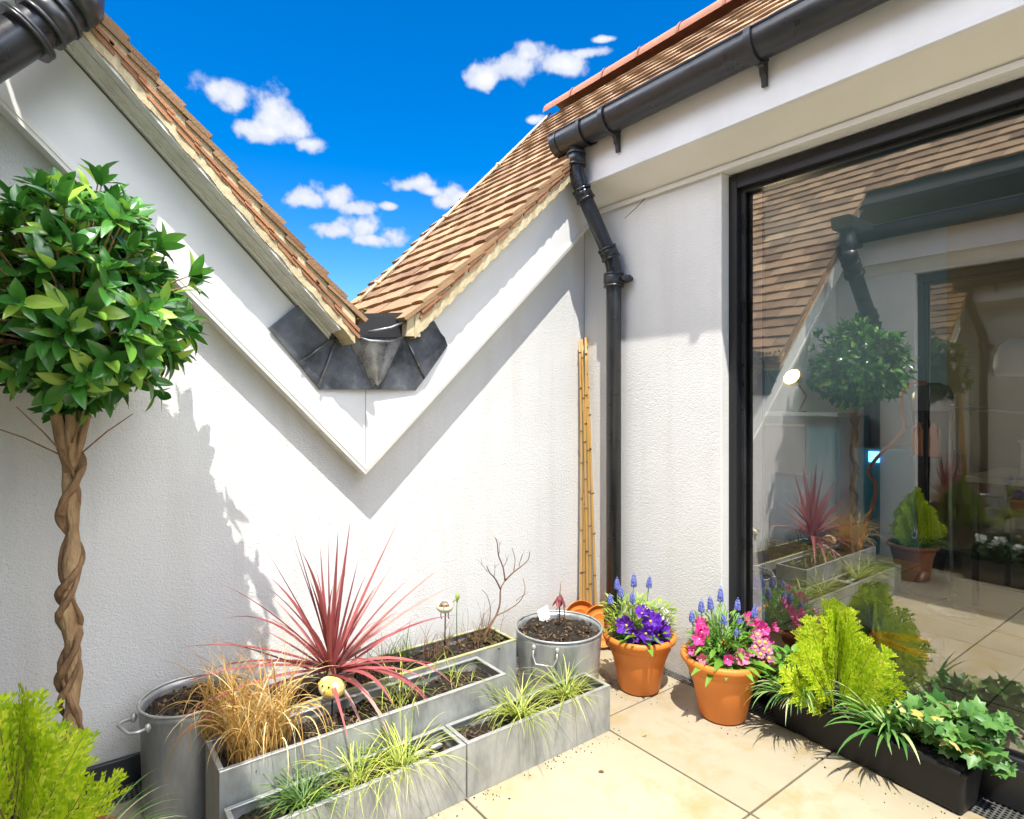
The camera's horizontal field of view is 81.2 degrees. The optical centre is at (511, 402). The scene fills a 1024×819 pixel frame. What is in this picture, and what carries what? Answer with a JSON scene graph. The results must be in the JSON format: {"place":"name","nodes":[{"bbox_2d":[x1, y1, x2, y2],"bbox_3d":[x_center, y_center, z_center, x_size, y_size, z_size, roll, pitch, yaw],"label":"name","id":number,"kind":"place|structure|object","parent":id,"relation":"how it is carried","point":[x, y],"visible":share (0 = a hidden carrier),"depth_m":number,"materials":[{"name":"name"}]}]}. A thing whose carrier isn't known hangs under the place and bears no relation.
{"place":"outdoors","nodes":[
{"label":"outdoors","id":0,"kind":"place"},
{"bbox_2d":[104,0,716,301],"label":"sky","id":1,"kind":"structure","parent":0,"point":[361,124],"materials":[{"name":"blue"}]},
{"bbox_2d":[108,648,986,818],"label":"terrace floor","id":2,"kind":"structure","parent":0,"point":[676,762],"depth_m":1.82,"materials":[{"name":"beige tile"}]},
{"bbox_2d":[40,780,110,815],"bbox_3d":[-1.099,1.071,1.488,0.168,0.151,0.168,0,0,-37],"label":"black pot","id":3,"kind":"object","parent":2,"relation":"on","point":[95,795],"visible":0.03,"depth_m":1.51,"materials":[{"name":"plastic"}]},
{"bbox_2d":[0,158,213,810],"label":"standard tree","id":4,"kind":"object","parent":3,"relation":"in","point":[96,315],"visible":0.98,"depth_m":1.35,"materials":[{"name":"green plant"}]},
{"bbox_2d":[64,813,117,818],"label":"flower pot","id":5,"kind":"object","parent":2,"relation":"on","point":[105,816],"visible":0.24,"depth_m":1.32,"materials":[{"name":"ceramic"}]},
{"bbox_2d":[0,682,131,818],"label":"golden conifer","id":6,"kind":"object","parent":5,"relation":"in","point":[34,764],"visible":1,"depth_m":1.17,"materials":[{"name":"green plant"}]},
{"bbox_2d":[42,771,179,818],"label":"trailing greenery","id":7,"kind":"object","parent":5,"relation":"in","point":[142,806],"visible":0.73,"depth_m":1.28,"materials":[{"name":"green plant"}]},
{"bbox_2d":[116,673,253,818],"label":"galvanised tub","id":8,"kind":"object","parent":2,"relation":"on","point":[184,779],"visible":0.62,"depth_m":1.62,"materials":[{"name":"metal"}]},
{"bbox_2d":[224,726,465,818],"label":"zinc trough","id":9,"kind":"object","parent":2,"relation":"on","point":[429,797],"visible":0.66,"depth_m":1.62,"materials":[{"name":"grey metal"}]},
{"bbox_2d":[236,755,375,818],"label":"sedge","id":10,"kind":"object","parent":9,"relation":"in","point":[295,796],"visible":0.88,"depth_m":1.50,"materials":[{"name":"green plant"}]},
{"bbox_2d":[274,719,442,818],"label":"sedge","id":11,"kind":"object","parent":9,"relation":"in","point":[353,775],"visible":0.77,"depth_m":1.59,"materials":[{"name":"green plant"}]},
{"bbox_2d":[322,692,480,817],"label":"sedge","id":12,"kind":"object","parent":9,"relation":"in","point":[400,759],"visible":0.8,"depth_m":1.66,"materials":[{"name":"green plant"}]},
{"bbox_2d":[414,749,429,758],"bbox_3d":[-0.260,1.008,1.713,0.052,0.022,0.024,0,0,-37],"label":"pebble","id":13,"kind":"object","parent":9,"relation":"on","point":[425,752],"visible":0.65,"depth_m":1.71,"materials":[{"name":"white stone"}]},
{"bbox_2d":[430,743,441,749],"bbox_3d":[-0.223,1.010,1.752,0.036,0.016,0.042,15,-49,-42],"label":"pebble","id":14,"kind":"object","parent":9,"relation":"on","point":[437,746],"visible":0.87,"depth_m":1.74,"materials":[{"name":"white stone"}]},
{"bbox_2d":[205,656,505,818],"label":"zinc trough","id":15,"kind":"object","parent":2,"relation":"on","point":[223,790],"visible":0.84,"depth_m":1.73,"materials":[{"name":"grey metal"}]},
{"bbox_2d":[147,623,336,785],"bbox_3d":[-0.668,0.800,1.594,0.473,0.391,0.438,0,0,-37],"label":"dry grass","id":16,"kind":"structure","parent":15,"relation":"in","point":[258,726],"depth_m":1.58,"materials":[{"name":"plant"}]},
{"bbox_2d":[318,676,346,716],"bbox_3d":[-0.528,0.877,1.760,0.073,0.127,0.104,0,0,-61],"label":"ornament","id":17,"kind":"object","parent":15,"relation":"in","point":[326,683],"visible":0.96,"depth_m":1.75,"materials":[{"name":"yellow ceramic"}]},
{"bbox_2d":[333,644,442,729],"bbox_3d":[-0.364,0.867,1.881,0.336,0.147,0.442,0,0,7],"label":"sedge","id":18,"kind":"object","parent":15,"relation":"in","point":[399,695],"visible":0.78,"depth_m":1.87,"materials":[{"name":"green plant"}]},
{"bbox_2d":[421,650,485,689],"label":"sedge","id":19,"kind":"object","parent":15,"relation":"in","point":[458,671],"visible":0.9,"depth_m":2.02,"materials":[{"name":"green plant"}]},
{"bbox_2d":[257,626,515,712],"bbox_3d":[-0.392,1.023,2.065,0.899,0.252,0.204,0,0,-37],"label":"zinc trough","id":20,"kind":"object","parent":2,"relation":"on","point":[501,655],"visible":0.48,"depth_m":2.16,"materials":[{"name":"grey metal"}]},
{"bbox_2d":[166,526,453,743],"bbox_3d":[-0.559,0.691,1.845,0.783,0.618,0.646,0,0,-2],"label":"cordyline","id":21,"kind":"object","parent":20,"relation":"in","point":[330,619],"visible":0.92,"depth_m":1.84,"materials":[{"name":"red plant"}]},
{"bbox_2d":[353,638,403,683],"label":"dead stalks","id":22,"kind":"object","parent":20,"relation":"on","point":[376,677],"visible":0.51,"depth_m":1.98,"materials":[{"name":"brown plant"}]},
{"bbox_2d":[375,623,417,663],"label":"rush tuft","id":23,"kind":"object","parent":20,"relation":"on","point":[403,653],"visible":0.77,"depth_m":2.13,"materials":[{"name":"green plant"}]},
{"bbox_2d":[420,615,454,662],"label":"dead stalks","id":24,"kind":"object","parent":20,"relation":"on","point":[438,651],"visible":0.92,"depth_m":2.15,"materials":[{"name":"brown plant"}]},
{"bbox_2d":[436,600,457,644],"bbox_3d":[-0.245,0.833,2.242,0.080,0.184,0.058,0,0,-37],"label":"ornament","id":25,"kind":"object","parent":20,"relation":"on","point":[445,606],"visible":1,"depth_m":2.22,"materials":[{"name":"beige ceramic"}]},
{"bbox_2d":[455,593,458,637],"bbox_3d":[-0.211,0.825,2.276,0.023,0.195,0.015,0,0,-37],"label":"green bud","id":26,"kind":"object","parent":20,"relation":"on","point":[457,596],"visible":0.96,"depth_m":2.27,"materials":[{"name":"green plant"}]},
{"bbox_2d":[450,598,500,650],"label":"dead stalks","id":27,"kind":"object","parent":20,"relation":"on","point":[474,633],"visible":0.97,"depth_m":2.26,"materials":[{"name":"plant"}]},
{"bbox_2d":[468,629,508,647],"bbox_3d":[-0.093,0.910,2.304,0.130,0.036,0.119,0,0,-37],"label":"moss patch","id":28,"kind":"object","parent":20,"relation":"in","point":[498,637],"visible":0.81,"depth_m":2.29,"materials":[{"name":"plant"}]},
{"bbox_2d":[463,537,529,644],"bbox_3d":[-0.051,0.728,2.335,0.080,0.408,0.320,0,0,42],"label":"bare shrub","id":29,"kind":"object","parent":20,"relation":"in","point":[488,626],"visible":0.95,"depth_m":2.34,"materials":[{"name":"brown plant"}]},
{"bbox_2d":[445,672,609,797],"bbox_3d":[0.066,1.070,1.970,0.597,0.158,0.146,0,0,-37],"label":"zinc trough","id":30,"kind":"object","parent":2,"relation":"on","point":[500,757],"visible":0.81,"depth_m":1.90,"materials":[{"name":"grey metal"}]},
{"bbox_2d":[465,665,581,759],"bbox_3d":[0.026,0.982,1.936,0.422,0.185,0.397,0,0,10],"label":"sedge","id":31,"kind":"object","parent":30,"relation":"in","point":[517,711],"visible":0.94,"depth_m":1.93,"materials":[{"name":"green plant"}]},
{"bbox_2d":[524,655,612,726],"bbox_3d":[0.190,0.979,2.052,0.372,0.140,0.378,0,0,-8],"label":"sedge","id":32,"kind":"object","parent":30,"relation":"in","point":[565,694],"visible":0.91,"depth_m":2.06,"materials":[{"name":"green plant"}]},
{"bbox_2d":[515,610,602,694],"bbox_3d":[0.188,1.015,2.366,0.374,0.269,0.348,0,0,-37],"label":"galvanised tub","id":33,"kind":"object","parent":2,"relation":"on","point":[551,642],"visible":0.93,"depth_m":2.27,"materials":[{"name":"metal"}]},
{"bbox_2d":[537,605,549,621],"bbox_3d":[0.134,0.892,2.500,0.065,0.075,0.018,0,0,-37],"label":"plant label","id":34,"kind":"object","parent":33,"relation":"in","point":[543,612],"visible":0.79,"depth_m":2.50,"materials":[{"name":"white plastic"}]},
{"bbox_2d":[552,584,565,627],"bbox_3d":[0.192,0.815,2.370,0.061,0.190,0.055,0,0,-37],"label":"drooping bud","id":35,"kind":"object","parent":33,"relation":"on","point":[559,601],"visible":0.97,"depth_m":2.36,"materials":[{"name":"pink plant"}]},
{"bbox_2d":[566,600,592,613],"bbox_3d":[0.323,1.042,2.840,0.196,0.196,0.026,0,-12,-23],"label":"pot saucer","id":36,"kind":"object","parent":2,"relation":"on","point":[582,606],"visible":0.27,"depth_m":2.86,"materials":[{"name":"orange ceramic"}]},
{"bbox_2d":[586,604,608,647],"bbox_3d":[0.421,1.048,2.803,0.190,0.190,0.026,0,-18,-7],"label":"pot saucer","id":37,"kind":"object","parent":2,"relation":"on","point":[594,611],"visible":0.28,"depth_m":2.82,"materials":[{"name":"orange ceramic"}]},
{"bbox_2d":[598,669,611,683],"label":"stone slab","id":38,"kind":"structure","parent":2,"relation":"on","point":[605,676],"depth_m":2.45,"materials":[{"name":"stone"}]},
{"bbox_2d":[602,619,676,695],"bbox_3d":[0.512,1.034,2.405,0.294,0.225,0.294,0,0,-37],"label":"flower pot","id":39,"kind":"object","parent":2,"relation":"on","point":[639,669],"visible":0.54,"depth_m":2.32,"materials":[{"name":"orange ceramic"}]},
{"bbox_2d":[607,593,632,637],"bbox_3d":[0.418,0.854,2.364,0.085,0.182,0.088,0,0,-23],"label":"grape hyacinth","id":40,"kind":"object","parent":39,"relation":"in","point":[610,599],"visible":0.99,"depth_m":2.38,"materials":[{"name":"blue plant"}]},
{"bbox_2d":[614,577,628,617],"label":"grape hyacinth","id":41,"kind":"object","parent":39,"relation":"in","point":[616,585],"visible":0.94,"depth_m":2.45,"materials":[{"name":"blue plant"}]},
{"bbox_2d":[618,585,634,616],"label":"grape hyacinth","id":42,"kind":"object","parent":39,"relation":"in","point":[620,593],"visible":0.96,"depth_m":2.41,"materials":[{"name":"blue plant"}]},
{"bbox_2d":[617,592,635,616],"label":"grape hyacinth","id":43,"kind":"object","parent":39,"relation":"in","point":[632,599],"visible":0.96,"depth_m":2.40,"materials":[{"name":"blue plant"}]},
{"bbox_2d":[598,591,657,640],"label":"lime herb","id":44,"kind":"object","parent":39,"relation":"in","point":[625,602],"visible":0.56,"depth_m":2.41,"materials":[{"name":"green plant"}]},
{"bbox_2d":[624,574,636,617],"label":"grape hyacinth","id":45,"kind":"object","parent":39,"relation":"on","point":[633,581],"visible":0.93,"depth_m":2.47,"materials":[{"name":"blue plant"}]},
{"bbox_2d":[628,575,651,605],"bbox_3d":[0.529,0.828,2.514,0.103,0.227,0.081,5,2,11],"label":"grape hyacinth","id":46,"kind":"object","parent":39,"relation":"in","point":[649,583],"visible":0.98,"depth_m":2.48,"materials":[{"name":"blue plant"}]},
{"bbox_2d":[616,604,671,656],"bbox_3d":[0.513,0.871,2.332,0.229,0.169,0.228,0,0,23],"label":"violet petunia","id":47,"kind":"object","parent":39,"relation":"on","point":[654,628],"visible":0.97,"depth_m":2.32,"materials":[{"name":"purple plant"}]},
{"bbox_2d":[634,596,677,638],"bbox_3d":[0.576,0.869,2.420,0.199,0.149,0.209,0,0,25],"label":"white alyssum","id":48,"kind":"object","parent":39,"relation":"on","point":[661,608],"visible":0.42,"depth_m":2.41,"materials":[{"name":"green plant"}]},
{"bbox_2d":[438,684,959,818],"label":"paving grit","id":49,"kind":"object","parent":2,"relation":"on","point":[687,715],"visible":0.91,"depth_m":1.91,"materials":[{"name":"brown gravel"}]},
{"bbox_2d":[680,638,766,724],"bbox_3d":[0.774,1.034,2.197,0.300,0.225,0.300,0,0,-37],"label":"flower pot","id":50,"kind":"object","parent":2,"relation":"on","point":[721,700],"visible":0.59,"depth_m":2.11,"materials":[{"name":"orange ceramic"}]},
{"bbox_2d":[689,610,699,646],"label":"grape hyacinth","id":51,"kind":"object","parent":50,"relation":"on","point":[692,617],"visible":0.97,"depth_m":2.22,"materials":[{"name":"blue plant"}]},
{"bbox_2d":[698,599,718,639],"bbox_3d":[0.730,0.846,2.243,0.068,0.197,0.089,0,0,-37],"label":"grape hyacinth","id":52,"kind":"object","parent":50,"relation":"in","point":[701,609],"visible":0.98,"depth_m":2.27,"materials":[{"name":"blue plant"}]},
{"bbox_2d":[707,586,723,632],"bbox_3d":[0.808,0.831,2.357,0.073,0.229,0.075,0,0,15],"label":"grape hyacinth","id":53,"kind":"object","parent":50,"relation":"in","point":[720,598],"visible":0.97,"depth_m":2.33,"materials":[{"name":"blue plant"}]},
{"bbox_2d":[709,614,726,652],"bbox_3d":[0.769,0.869,2.238,0.074,0.152,0.073,0,0,10],"label":"grape hyacinth","id":54,"kind":"object","parent":50,"relation":"in","point":[724,619],"visible":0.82,"depth_m":2.24,"materials":[{"name":"blue plant"}]},
{"bbox_2d":[707,595,731,646],"bbox_3d":[0.781,0.841,2.263,0.072,0.209,0.078,0,0,-25],"label":"grape hyacinth","id":55,"kind":"object","parent":50,"relation":"in","point":[710,603],"visible":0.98,"depth_m":2.27,"materials":[{"name":"blue plant"}]},
{"bbox_2d":[690,601,756,659],"bbox_3d":[0.786,0.857,2.230,0.271,0.176,0.253,0,0,-37],"label":"lime herb","id":56,"kind":"object","parent":50,"relation":"in","point":[709,623],"visible":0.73,"depth_m":2.23,"materials":[{"name":"green plant"}]},
{"bbox_2d":[685,611,778,668],"bbox_3d":[0.793,0.861,2.178,0.325,0.148,0.290,0,0,26],"label":"pink petunia","id":57,"kind":"object","parent":50,"relation":"in","point":[702,631],"visible":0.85,"depth_m":2.17,"materials":[{"name":"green plant"}]},
{"bbox_2d":[722,613,742,642],"bbox_3d":[0.829,0.869,2.256,0.074,0.152,0.073,0,0,42],"label":"grape hyacinth","id":58,"kind":"object","parent":50,"relation":"in","point":[739,621],"visible":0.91,"depth_m":2.24,"materials":[{"name":"blue plant"}]},
{"bbox_2d":[688,630,777,686],"bbox_3d":[0.784,0.901,2.156,0.323,0.169,0.252,0,0,20],"label":"mauve primrose","id":59,"kind":"object","parent":50,"relation":"in","point":[716,662],"visible":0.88,"depth_m":2.11,"materials":[{"name":"pink plant"}]},
{"bbox_2d":[734,597,745,641],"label":"grape hyacinth","id":60,"kind":"object","parent":50,"relation":"on","point":[737,606],"visible":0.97,"depth_m":2.31,"materials":[{"name":"blue plant"}]},
{"bbox_2d":[734,628,747,651],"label":"grape hyacinth","id":61,"kind":"object","parent":50,"relation":"in","point":[736,634],"visible":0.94,"depth_m":2.18,"materials":[{"name":"blue plant"}]},
{"bbox_2d":[737,604,757,644],"bbox_3d":[0.875,0.847,2.261,0.089,0.191,0.068,5,2,11],"label":"grape hyacinth","id":62,"kind":"object","parent":50,"relation":"in","point":[754,613],"visible":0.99,"depth_m":2.23,"materials":[{"name":"blue plant"}]},
{"bbox_2d":[765,537,1023,753],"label":"room floor","id":63,"kind":"structure","parent":0,"point":[986,664],"depth_m":3.27,"materials":[{"name":"tile"}]},
{"bbox_2d":[765,411,868,550],"bbox_3d":[2.444,0.615,5.132,0.590,1.070,0.940,0,0,-37],"label":"blue cabinet","id":64,"kind":"object","parent":63,"relation":"on","point":[807,478],"visible":0.56,"depth_m":4.82,"materials":[{"name":"blue"}]},
{"bbox_2d":[783,369,806,411],"bbox_3d":[2.298,-0.089,4.828,0.230,0.357,0.142,0,0,-37],"label":"desk lamp","id":65,"kind":"object","parent":64,"relation":"on","point":[792,377],"visible":0.94,"depth_m":4.78,"materials":[{"name":"white plastic"}]},
{"bbox_2d":[781,623,948,672],"bbox_3d":[1.627,1.094,2.780,0.666,0.108,0.308,0,0,29],"label":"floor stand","id":66,"kind":"object","parent":63,"relation":"on","point":[936,661],"visible":0.73,"depth_m":2.72,"materials":[{"name":"plastic"}]},
{"bbox_2d":[765,542,1023,712],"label":"floor joints","id":67,"kind":"object","parent":63,"relation":"on","point":[1012,680],"visible":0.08,"depth_m":3.15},
{"bbox_2d":[850,445,955,562],"bbox_3d":[2.967,0.750,4.550,0.465,0.800,0.560,0,0,-37],"label":"blue cabinet","id":68,"kind":"object","parent":63,"relation":"on","point":[891,531],"visible":0.73,"depth_m":4.44,"materials":[{"name":"blue"}]},
{"bbox_2d":[907,382,958,599],"bbox_3d":[2.534,0.515,3.604,0.260,1.270,0.260,0,0,-37],"label":"tower fan","id":69,"kind":"object","parent":63,"relation":"on","point":[931,403],"visible":0.94,"depth_m":3.54,"materials":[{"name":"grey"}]},
{"bbox_2d":[842,381,926,576],"bbox_3d":[2.327,0.508,3.746,0.064,1.276,0.482,0,0,-37],"label":"orange cable","id":70,"kind":"object","parent":69,"relation":"hanging from","point":[871,477],"visible":1,"depth_m":3.79,"materials":[{"name":"brown plastic"}]},
{"bbox_2d":[926,338,1023,618],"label":"swing arm lamp","id":71,"kind":"object","parent":63,"relation":"on","point":[1008,361],"visible":1,"depth_m":3.20,"materials":[{"name":"metal"}]},
{"bbox_2d":[965,467,1023,605],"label":"side table","id":72,"kind":"object","parent":63,"relation":"on","point":[1007,478],"visible":1,"depth_m":3.38,"materials":[{"name":"beige wood"}]},
{"bbox_2d":[1018,439,1023,477],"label":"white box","id":73,"kind":"object","parent":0,"point":[1022,456],"visible":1,"depth_m":3.28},
{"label":"terrace base","id":74,"kind":"structure","parent":0,"visible":0},
{"bbox_2d":[0,0,367,345],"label":"house wing","id":75,"kind":"structure","parent":74,"relation":"on","point":[31,31],"depth_m":1.70,"materials":[{"name":"brown tile"}]},
{"bbox_2d":[0,0,588,818],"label":"gable wall","id":76,"kind":"structure","parent":74,"relation":"on","point":[268,434],"depth_m":2.04,"materials":[{"name":"white paint"}]},
{"bbox_2d":[107,657,518,807],"bbox_3d":[-0.615,1.157,2.163,2.445,0.010,0.090,0,0,-37],"label":"drain grating","id":77,"kind":"object","parent":74,"relation":"on","point":[134,791],"depth_m":1.77,"materials":[{"name":"metal"}]},
{"bbox_2d":[578,341,582,599],"bbox_3d":[0.335,0.424,2.905,0.022,1.453,0.084,0,0,4],"label":"bamboo cane","id":78,"kind":"object","parent":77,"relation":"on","point":[581,502],"visible":0.88,"depth_m":2.90,"materials":[{"name":"yellow"}]},
{"bbox_2d":[581,339,588,601],"bbox_3d":[0.355,0.419,2.917,0.016,1.462,0.086,0,0,-16],"label":"bamboo cane","id":79,"kind":"object","parent":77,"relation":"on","point":[586,508],"visible":0.93,"depth_m":2.90,"materials":[{"name":"yellow"}]},
{"bbox_2d":[582,343,587,600],"bbox_3d":[0.359,0.430,2.921,0.024,1.440,0.047,0,0,30],"label":"bamboo cane","id":80,"kind":"object","parent":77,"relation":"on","point":[584,556],"visible":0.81,"depth_m":2.91,"materials":[{"name":"yellow"}]},
{"bbox_2d":[584,337,591,603],"bbox_3d":[0.372,0.415,2.926,0.016,1.470,0.070,0,0,-18],"label":"bamboo cane","id":81,"kind":"object","parent":74,"relation":"on","point":[589,516],"visible":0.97,"depth_m":2.91,"materials":[{"name":"yellow"}]},
{"bbox_2d":[587,343,596,605],"bbox_3d":[0.387,0.417,2.933,0.024,1.466,0.090,0,0,-33],"label":"bamboo cane","id":82,"kind":"object","parent":74,"relation":"on","point":[593,536],"visible":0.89,"depth_m":2.91,"materials":[{"name":"yellow"}]},
{"bbox_2d":[351,0,1023,813],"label":"house wing","id":83,"kind":"structure","parent":74,"relation":"on","point":[825,198],"depth_m":2.66,"materials":[{"name":"white paint"}]},
{"bbox_2d":[729,79,1023,813],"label":"window","id":84,"kind":"structure","parent":83,"relation":"in","point":[1006,101],"depth_m":2.37,"materials":[{"name":"black metal"}]},
{"bbox_2d":[606,647,1023,818],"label":"drain grating","id":85,"kind":"object","parent":74,"relation":"on","point":[984,807],"depth_m":1.73,"materials":[{"name":"metal"}]},
{"bbox_2d":[766,683,982,813],"bbox_3d":[1.132,1.081,1.926,0.136,0.134,0.618,0,0,-32],"label":"trough","id":86,"kind":"object","parent":85,"relation":"on","point":[943,780],"depth_m":1.79,"materials":[{"name":"black plastic"}]},
{"bbox_2d":[759,643,805,694],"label":"broadleaf plant","id":87,"kind":"object","parent":86,"relation":"in","point":[780,659],"visible":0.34,"depth_m":2.15,"materials":[{"name":"green plant"}]},
{"bbox_2d":[743,675,858,718],"bbox_3d":[0.957,0.981,1.973,0.398,0.122,0.227,0,0,18],"label":"striped sedge","id":88,"kind":"object","parent":86,"relation":"in","point":[785,695],"visible":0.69,"depth_m":1.99,"materials":[{"name":"green plant"}]},
{"bbox_2d":[777,596,908,716],"bbox_3d":[1.091,0.844,1.985,0.405,0.401,0.368,0,0,-37],"label":"golden conifer","id":89,"kind":"object","parent":86,"relation":"in","point":[830,646],"visible":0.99,"depth_m":1.95,"materials":[{"name":"green plant"}]},
{"bbox_2d":[823,680,939,761],"bbox_3d":[1.127,0.967,1.808,0.292,0.198,0.391,0,0,-37],"label":"striped sedge","id":90,"kind":"object","parent":86,"relation":"in","point":[887,730],"visible":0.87,"depth_m":1.82,"materials":[{"name":"green plant"}]},
{"bbox_2d":[857,675,909,717],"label":"striped sedge","id":91,"kind":"object","parent":86,"relation":"on","point":[898,700],"visible":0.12,"depth_m":1.93,"materials":[{"name":"green plant"}]},
{"bbox_2d":[886,687,1020,779],"bbox_3d":[1.261,0.955,1.741,0.222,0.218,0.326,0,0,-37],"label":"ivy","id":92,"kind":"object","parent":86,"relation":"in","point":[964,728],"visible":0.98,"depth_m":1.69,"materials":[{"name":"green plant"}]}
]}

